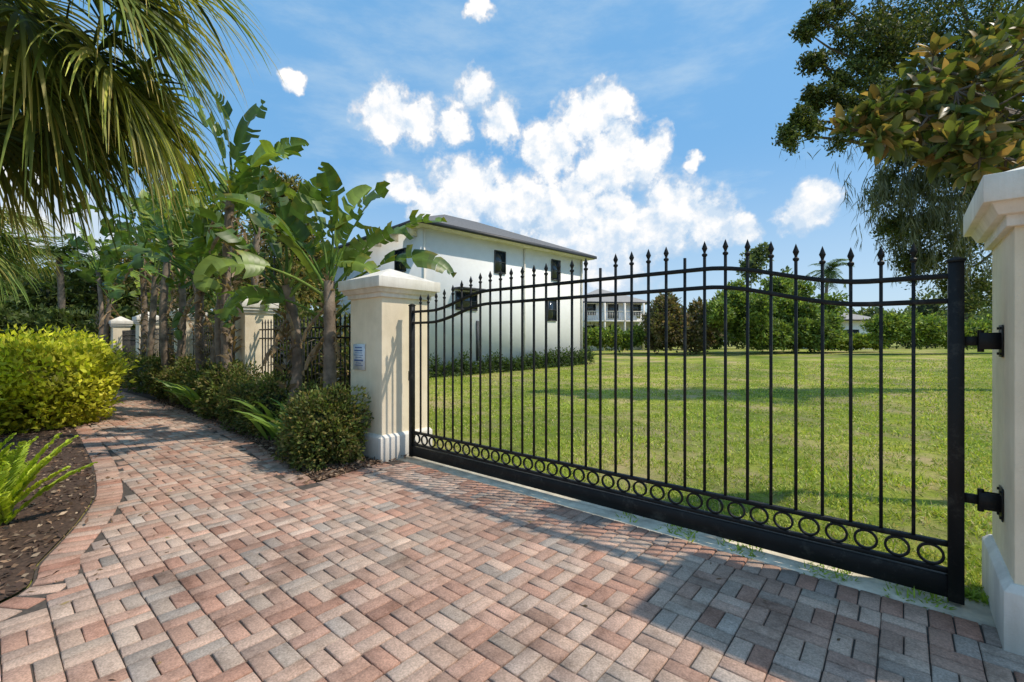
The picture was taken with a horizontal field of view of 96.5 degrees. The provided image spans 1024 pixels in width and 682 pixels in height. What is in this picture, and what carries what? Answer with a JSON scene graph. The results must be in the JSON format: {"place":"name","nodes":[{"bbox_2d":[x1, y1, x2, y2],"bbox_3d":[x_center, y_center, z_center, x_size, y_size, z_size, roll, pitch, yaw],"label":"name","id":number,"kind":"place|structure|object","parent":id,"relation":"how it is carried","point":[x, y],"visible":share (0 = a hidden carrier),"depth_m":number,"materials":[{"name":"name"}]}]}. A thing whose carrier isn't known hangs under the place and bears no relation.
{"place":"outdoors","nodes":[
{"label":"outdoors","id":0,"kind":"place"},
{"bbox_2d":[0,341,991,615],"bbox_3d":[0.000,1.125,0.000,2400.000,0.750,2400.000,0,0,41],"label":"ground","id":1,"kind":"structure","parent":0,"point":[932,493],"depth_m":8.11,"materials":[{"name":"green plant"}]},
{"bbox_2d":[0,422,110,600],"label":"mulch bed","id":2,"kind":"object","parent":1,"relation":"on","point":[34,531],"visible":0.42,"depth_m":3.99,"materials":[{"name":"brown soil"}]},
{"bbox_2d":[0,471,9,496],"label":"fern plant","id":3,"kind":"object","parent":2,"relation":"on","point":[4,493],"visible":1,"depth_m":3.19,"materials":[{"name":"green plant"}]},
{"bbox_2d":[0,433,38,467],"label":"fern plant","id":4,"kind":"object","parent":2,"relation":"on","point":[4,453],"visible":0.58,"depth_m":4.41,"materials":[{"name":"green plant"}]},
{"bbox_2d":[0,354,45,436],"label":"golden shrub","id":5,"kind":"object","parent":2,"relation":"on","point":[3,390],"visible":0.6,"depth_m":7.08,"materials":[{"name":"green plant"}]},
{"bbox_2d":[0,207,68,306],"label":"palm tree","id":6,"kind":"object","parent":2,"relation":"on","point":[9,247],"visible":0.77,"depth_m":9.59,"materials":[{"name":"green plant"}]},
{"bbox_2d":[0,432,97,524],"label":"fern plant","id":7,"kind":"object","parent":2,"relation":"on","point":[18,476],"visible":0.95,"depth_m":3.68,"materials":[{"name":"green plant"}]},
{"bbox_2d":[0,323,124,415],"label":"golden shrub","id":8,"kind":"object","parent":2,"relation":"on","point":[31,338],"visible":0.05,"depth_m":8.50,"materials":[{"name":"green plant"}]},
{"bbox_2d":[0,326,138,434],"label":"golden shrub","id":9,"kind":"object","parent":2,"relation":"on","point":[66,384],"visible":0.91,"depth_m":7.62,"materials":[{"name":"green plant"}]},
{"bbox_2d":[0,323,140,385],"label":"golden shrub","id":10,"kind":"object","parent":2,"relation":"on","point":[84,334],"visible":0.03,"depth_m":10.68,"materials":[{"name":"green plant"}]},
{"bbox_2d":[0,0,278,272],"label":"palm tree","id":11,"kind":"object","parent":2,"relation":"on","point":[98,112],"visible":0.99,"depth_m":5.35,"materials":[{"name":"green plant"}]},
{"bbox_2d":[49,247,98,273],"bbox_3d":[-27.911,-2.206,29.932,4.339,7.443,4.224,0,0,41],"label":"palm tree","id":12,"kind":"object","parent":1,"relation":"on","point":[79,261],"visible":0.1,"depth_m":29.37,"materials":[{"name":"green plant"}]},
{"bbox_2d":[89,235,147,309],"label":"bird of paradise plant","id":13,"kind":"object","parent":1,"relation":"on","point":[101,264],"visible":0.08,"depth_m":23.26,"materials":[{"name":"green plant"}]},
{"bbox_2d":[134,284,192,355],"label":"understory shrub","id":14,"kind":"object","parent":1,"relation":"on","point":[171,310],"visible":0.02,"depth_m":19.77,"materials":[{"name":"green plant"}]},
{"bbox_2d":[120,218,209,358],"bbox_3d":[-15.862,-2.072,20.284,4.948,7.179,2.513,0,0,23],"label":"bird of paradise plant","id":15,"kind":"object","parent":1,"relation":"on","point":[160,267],"visible":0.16,"depth_m":20.58,"materials":[{"name":"green plant"}]},
{"bbox_2d":[0,237,334,349],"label":"background trees","id":16,"kind":"object","parent":1,"relation":"on","point":[79,312],"visible":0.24,"depth_m":25.18,"materials":[{"name":"green plant"}]},
{"bbox_2d":[134,195,243,303],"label":"bird of paradise plant","id":17,"kind":"object","parent":1,"relation":"on","point":[209,200],"visible":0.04,"depth_m":15.56,"materials":[{"name":"green plant"}]},
{"bbox_2d":[168,287,215,362],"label":"understory shrub","id":18,"kind":"object","parent":1,"relation":"on","point":[209,305],"visible":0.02,"depth_m":16.88,"materials":[{"name":"green plant"}]},
{"bbox_2d":[105,166,330,315],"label":"background trees","id":19,"kind":"object","parent":1,"relation":"on","point":[270,209],"visible":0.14,"depth_m":18.65,"materials":[{"name":"green plant"}]},
{"bbox_2d":[207,285,283,360],"bbox_3d":[-8.638,0.138,15.082,4.521,3.967,2.395,0,0,41],"label":"understory shrub","id":20,"kind":"object","parent":1,"relation":"on","point":[213,321],"visible":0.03,"depth_m":14.86,"materials":[{"name":"green plant"}]},
{"bbox_2d":[221,155,280,290],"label":"bird of paradise plant","id":21,"kind":"object","parent":1,"relation":"on","point":[257,243],"visible":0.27,"depth_m":11.48,"materials":[{"name":"green plant"}]},
{"bbox_2d":[117,384,406,483],"bbox_3d":[-13.018,1.454,14.473,29.395,0.161,3.238,0,0,41],"label":"mulch bed","id":22,"kind":"object","parent":1,"relation":"on","point":[331,470],"visible":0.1,"depth_m":5.70,"materials":[{"name":"brown soil"}]},
{"bbox_2d":[8,235,107,308],"bbox_3d":[-23.808,-2.012,24.076,4.344,7.052,4.384,0,0,41],"label":"palm tree","id":23,"kind":"object","parent":22,"relation":"on","point":[58,252],"visible":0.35,"depth_m":24.02,"materials":[{"name":"green plant"}]},
{"bbox_2d":[35,215,158,345],"bbox_3d":[-16.232,-1.697,17.407,4.077,6.455,3.662,0,0,-13],"label":"bird of paradise plant","id":24,"kind":"object","parent":22,"relation":"on","point":[110,295],"visible":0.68,"depth_m":18.02,"materials":[{"name":"green plant"}]},
{"bbox_2d":[108,316,132,351],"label":"fence pillar","id":25,"kind":"structure","parent":22,"relation":"on","point":[119,324],"depth_m":17.61,"materials":[{"name":"beige paint"}]},
{"bbox_2d":[112,347,136,386],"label":"evergreen shrub","id":26,"kind":"object","parent":22,"relation":"on","point":[126,355],"visible":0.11,"depth_m":14.63,"materials":[{"name":"green plant"}]},
{"bbox_2d":[122,349,159,393],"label":"evergreen shrub","id":27,"kind":"object","parent":22,"relation":"on","point":[138,384],"visible":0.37,"depth_m":12.89,"materials":[{"name":"green plant"}]},
{"bbox_2d":[132,312,158,379],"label":"fence pillar","id":28,"kind":"structure","parent":22,"relation":"on","point":[136,320],"depth_m":14.76,"materials":[{"name":"beige paint"}]},
{"bbox_2d":[100,181,205,366],"bbox_3d":[-10.799,-1.684,13.536,4.318,6.406,1.743,0,0,28],"label":"bird of paradise plant","id":29,"kind":"object","parent":22,"relation":"on","point":[147,338],"visible":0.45,"depth_m":13.43,"materials":[{"name":"green plant"}]},
{"bbox_2d":[64,167,253,398],"bbox_3d":[-8.494,-1.404,11.439,3.598,5.853,2.408,0,0,14],"label":"bird of paradise plant","id":30,"kind":"object","parent":22,"relation":"on","point":[166,291],"visible":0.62,"depth_m":11.25,"materials":[{"name":"green plant"}]},
{"bbox_2d":[139,352,189,399],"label":"evergreen shrub","id":31,"kind":"object","parent":22,"relation":"on","point":[157,367],"visible":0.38,"depth_m":11.47,"materials":[{"name":"green plant"}]},
{"bbox_2d":[156,352,205,404],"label":"evergreen shrub","id":32,"kind":"object","parent":22,"relation":"on","point":[175,375],"visible":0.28,"depth_m":10.38,"materials":[{"name":"green plant"}]},
{"bbox_2d":[97,190,270,371],"bbox_3d":[-6.579,-0.807,9.260,3.594,4.646,1.703,0,0,22],"label":"bird of paradise plant","id":33,"kind":"object","parent":22,"relation":"on","point":[198,240],"visible":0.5,"depth_m":9.46,"materials":[{"name":"green plant"}]},
{"bbox_2d":[169,308,207,369],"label":"fence pillar","id":34,"kind":"structure","parent":22,"relation":"on","point":[189,347],"depth_m":11.83,"materials":[{"name":"beige paint"}]},
{"bbox_2d":[177,357,217,411],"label":"evergreen shrub","id":35,"kind":"object","parent":22,"relation":"on","point":[190,382],"visible":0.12,"depth_m":9.35,"materials":[{"name":"green plant"}]},
{"bbox_2d":[124,92,308,383],"bbox_3d":[-5.481,-1.585,8.548,3.458,6.212,2.128,0,0,12],"label":"bird of paradise plant","id":36,"kind":"object","parent":22,"relation":"on","point":[242,180],"visible":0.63,"depth_m":8.59,"materials":[{"name":"green plant"}]},
{"bbox_2d":[189,358,257,418],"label":"evergreen shrub","id":37,"kind":"object","parent":22,"relation":"on","point":[208,408],"visible":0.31,"depth_m":8.41,"materials":[{"name":"green plant"}]},
{"bbox_2d":[108,313,350,403],"bbox_3d":[-12.775,0.510,15.689,28.620,1.860,0.030,0,0,41],"label":"iron fence","id":38,"kind":"object","parent":22,"relation":"on","point":[128,339],"visible":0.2,"depth_m":8.44,"materials":[{"name":"black metal"}]},
{"bbox_2d":[206,359,275,431],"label":"evergreen shrub","id":39,"kind":"object","parent":22,"relation":"on","point":[227,405],"visible":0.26,"depth_m":7.59,"materials":[{"name":"green plant"}]},
{"bbox_2d":[150,377,340,449],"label":"strap leaf plants","id":40,"kind":"object","parent":22,"relation":"on","point":[192,395],"visible":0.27,"depth_m":6.65,"materials":[{"name":"green plant"}]},
{"bbox_2d":[235,299,278,379],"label":"fence pillar","id":41,"kind":"structure","parent":22,"relation":"on","point":[249,325],"depth_m":8.95,"materials":[{"name":"beige paint"}]},
{"bbox_2d":[227,368,303,438],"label":"evergreen shrub","id":42,"kind":"object","parent":22,"relation":"on","point":[257,391],"visible":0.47,"depth_m":6.97,"materials":[{"name":"green plant"}]},
{"bbox_2d":[181,166,379,401],"bbox_3d":[-3.502,-0.565,6.751,3.225,4.164,1.243,0,0,17],"label":"bird of paradise plant","id":43,"kind":"object","parent":22,"relation":"on","point":[297,208],"visible":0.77,"depth_m":6.92,"materials":[{"name":"green plant"}]},
{"bbox_2d":[275,379,334,424],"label":"evergreen shrub","id":44,"kind":"object","parent":22,"relation":"on","point":[312,382],"visible":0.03,"depth_m":6.51,"materials":[{"name":"green plant"}]},
{"bbox_2d":[270,381,373,472],"bbox_3d":[-2.283,1.083,5.553,1.324,1.207,1.153,0,0,41],"label":"evergreen shrub","id":45,"kind":"object","parent":22,"relation":"on","point":[321,429],"visible":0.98,"depth_m":5.31,"materials":[{"name":"green plant"}]},
{"bbox_2d":[193,162,456,402],"bbox_3d":[-2.597,-0.517,6.728,3.321,4.090,1.414,0,0,-26],"label":"bird of paradise plant","id":46,"kind":"object","parent":22,"relation":"on","point":[252,264],"visible":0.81,"depth_m":6.64,"materials":[{"name":"green plant"}]},
{"bbox_2d":[338,269,439,463],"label":"gate pillar","id":47,"kind":"structure","parent":22,"relation":"on","point":[382,300],"depth_m":5.77,"materials":[{"name":"beige paint"}]},
{"bbox_2d":[353,344,364,369],"bbox_3d":[-1.973,0.205,5.896,0.270,0.330,0.014,0,0,41],"label":"warning sign","id":48,"kind":"object","parent":47,"relation":"attached to","point":[358,356],"visible":1,"depth_m":5.88,"materials":[{"name":"white metal"}]},
{"bbox_2d":[233,285,322,386],"bbox_3d":[-6.120,0.181,12.592,3.587,3.760,2.349,0,0,41],"label":"understory shrub","id":49,"kind":"object","parent":1,"relation":"on","point":[300,313],"visible":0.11,"depth_m":12.17,"materials":[{"name":"green plant"}]},
{"bbox_2d":[275,298,350,393],"bbox_3d":[-4.487,0.459,10.958,3.178,3.138,2.202,0,0,41],"label":"understory shrub","id":50,"kind":"object","parent":1,"relation":"on","point":[309,335],"visible":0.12,"depth_m":10.54,"materials":[{"name":"green plant"}]},
{"bbox_2d":[337,330,431,404],"bbox_3d":[-2.672,0.738,9.121,1.839,2.373,2.291,0,0,-36],"label":"understory shrub","id":51,"kind":"object","parent":1,"relation":"on","point":[347,359],"visible":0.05,"depth_m":8.82,"materials":[{"name":"green plant"}]},
{"bbox_2d":[335,227,581,375],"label":"walls","id":52,"kind":"structure","parent":1,"relation":"on","point":[466,258],"depth_m":21.20,"materials":[{"name":"white paint"}]},
{"bbox_2d":[323,222,594,260],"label":"eaves","id":53,"kind":"object","parent":52,"relation":"on","point":[438,228],"visible":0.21,"depth_m":20.94,"materials":[{"name":"white paint"}]},
{"bbox_2d":[334,220,596,258],"bbox_3d":[-2.795,-4.700,25.230,11.770,0.140,9.670,0,0,-44],"label":"gutter","id":54,"kind":"object","parent":53,"relation":"on","point":[448,226],"visible":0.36,"depth_m":20.84,"materials":[{"name":"metal"}]},
{"bbox_2d":[422,214,593,255],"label":"roof","id":55,"kind":"structure","parent":53,"relation":"on","point":[464,223],"depth_m":23.01,"materials":[{"name":"grey"}]},
{"bbox_2d":[454,286,484,360],"bbox_3d":[-1.838,-0.700,19.912,1.400,3.200,0.497,0,0,-44],"label":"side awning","id":56,"kind":"object","parent":52,"relation":"attached to","point":[477,324],"visible":0.79,"depth_m":20.42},
{"bbox_2d":[394,247,560,320],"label":"windows","id":57,"kind":"structure","parent":52,"relation":"attached to","point":[499,260],"depth_m":21.39,"materials":[{"name":"black glass"}]},
{"bbox_2d":[338,227,582,362],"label":"downspouts","id":58,"kind":"object","parent":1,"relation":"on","point":[412,231],"visible":0.36,"depth_m":22.51,"materials":[{"name":"white paint"}]},
{"bbox_2d":[429,345,595,377],"bbox_3d":[0.610,1.058,21.932,11.024,1.681,0.936,0,0,-44],"label":"foundation hedge","id":59,"kind":"object","parent":1,"relation":"on","point":[566,357],"visible":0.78,"depth_m":21.16,"materials":[{"name":"green plant"}]},
{"bbox_2d":[587,304,641,350],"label":"walls","id":60,"kind":"structure","parent":1,"relation":"on","point":[621,308],"depth_m":43.40,"materials":[{"name":"white paint"}]},
{"bbox_2d":[583,303,644,350],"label":"balcony","id":61,"kind":"structure","parent":60,"relation":"attached to","point":[624,321],"depth_m":42.09,"materials":[{"name":"white paint"}]},
{"bbox_2d":[587,304,640,331],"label":"windows","id":62,"kind":"structure","parent":60,"relation":"attached to","point":[592,307],"depth_m":43.29,"materials":[{"name":"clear glass"}]},
{"bbox_2d":[587,303,646,304],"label":"eaves","id":63,"kind":"object","parent":60,"relation":"on","point":[617,303],"visible":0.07,"depth_m":42.76,"materials":[{"name":"white paint"}]},
{"bbox_2d":[583,289,646,301],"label":"roof","id":64,"kind":"structure","parent":63,"relation":"on","point":[625,298],"depth_m":43.56,"materials":[{"name":"grey tile"}]},
{"bbox_2d":[583,301,646,303],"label":"gutter","id":65,"kind":"object","parent":63,"relation":"on","point":[612,302],"visible":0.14,"depth_m":42.60,"materials":[{"name":"white metal"}]},
{"bbox_2d":[637,292,723,354],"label":"overgrown thicket","id":66,"kind":"object","parent":1,"relation":"on","point":[694,326],"visible":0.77,"depth_m":33.20,"materials":[{"name":"green plant"}]},
{"bbox_2d":[397,456,995,627],"bbox_3d":[0.615,1.510,4.152,5.190,0.080,0.295,0,0,41],"label":"concrete strip","id":67,"kind":"object","parent":1,"relation":"on","point":[979,613],"visible":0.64,"depth_m":3.19,"materials":[{"name":"grey concrete"}]},
{"bbox_2d":[408,239,1003,604],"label":"iron gate","id":68,"kind":"structure","parent":67,"relation":"on","point":[935,577],"depth_m":3.24,"materials":[{"name":"black metal"}]},
{"bbox_2d":[702,276,853,352],"bbox_3d":[19.203,-2.167,34.052,12.468,6.416,6.897,0,0,-10],"label":"tree thicket","id":69,"kind":"object","parent":1,"relation":"on","point":[809,325],"visible":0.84,"depth_m":32.52,"materials":[{"name":"green plant"}]},
{"bbox_2d":[587,315,983,349],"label":"boundary hedge","id":70,"kind":"object","parent":1,"relation":"on","point":[720,339],"visible":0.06,"depth_m":43.60,"materials":[{"name":"green plant"}]},
{"bbox_2d":[583,308,991,353],"bbox_3d":[19.605,-0.712,32.614,32.334,3.705,6.617,0,0,7],"label":"hedge row","id":71,"kind":"object","parent":1,"relation":"on","point":[896,328],"visible":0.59,"depth_m":29.89,"materials":[{"name":"green plant"}]},
{"bbox_2d":[645,241,991,347],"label":"background trees","id":72,"kind":"object","parent":1,"relation":"on","point":[758,257],"visible":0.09,"depth_m":58.73,"materials":[{"name":"green plant"}]},
{"bbox_2d":[805,258,853,292],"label":"palm tree","id":73,"kind":"object","parent":1,"relation":"on","point":[829,272],"visible":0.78,"depth_m":44.44,"materials":[{"name":"green plant"}]},
{"bbox_2d":[805,321,870,348],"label":"walls","id":74,"kind":"structure","parent":1,"relation":"on","point":[856,324],"depth_m":42.00,"materials":[{"name":"white paint"}]},
{"bbox_2d":[771,0,1023,318],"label":"oak tree","id":75,"kind":"object","parent":1,"relation":"on","point":[886,37],"visible":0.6,"depth_m":11.43,"materials":[{"name":"green plant"}]},
{"bbox_2d":[828,4,1023,195],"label":"magnolia tree","id":76,"kind":"object","parent":1,"relation":"on","point":[977,131],"visible":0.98,"depth_m":3.35,"materials":[{"name":"green plant"}]},
{"bbox_2d":[0,390,1023,681],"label":"paver driveway","id":77,"kind":"structure","parent":0,"point":[436,576],"depth_m":2.64,"materials":[{"name":"red brick"}]},
{"bbox_2d":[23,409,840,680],"bbox_3d":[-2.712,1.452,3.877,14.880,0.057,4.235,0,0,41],"label":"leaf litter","id":78,"kind":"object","parent":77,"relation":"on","point":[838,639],"visible":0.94,"depth_m":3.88,"materials":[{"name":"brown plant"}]},
{"bbox_2d":[963,166,1023,655],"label":"gate pillar","id":79,"kind":"structure","parent":77,"relation":"on","point":[993,219],"depth_m":2.24,"materials":[{"name":"beige paint"}]},
{"bbox_2d":[0,0,1023,312],"label":"sky","id":80,"kind":"structure","parent":0,"point":[602,129],"materials":[{"name":"blue"}]},
{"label":"eaves","id":81,"kind":"object","parent":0,"visible":0},
{"bbox_2d":[841,313,870,318],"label":"roof","id":82,"kind":"structure","parent":81,"relation":"on","point":[855,316],"depth_m":42.43,"materials":[{"name":"grey tile"}]},
{"bbox_2d":[844,319,869,320],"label":"gutter","id":83,"kind":"object","parent":81,"relation":"on","point":[856,319],"visible":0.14,"depth_m":41.41,"materials":[{"name":"white metal"}]}
]}

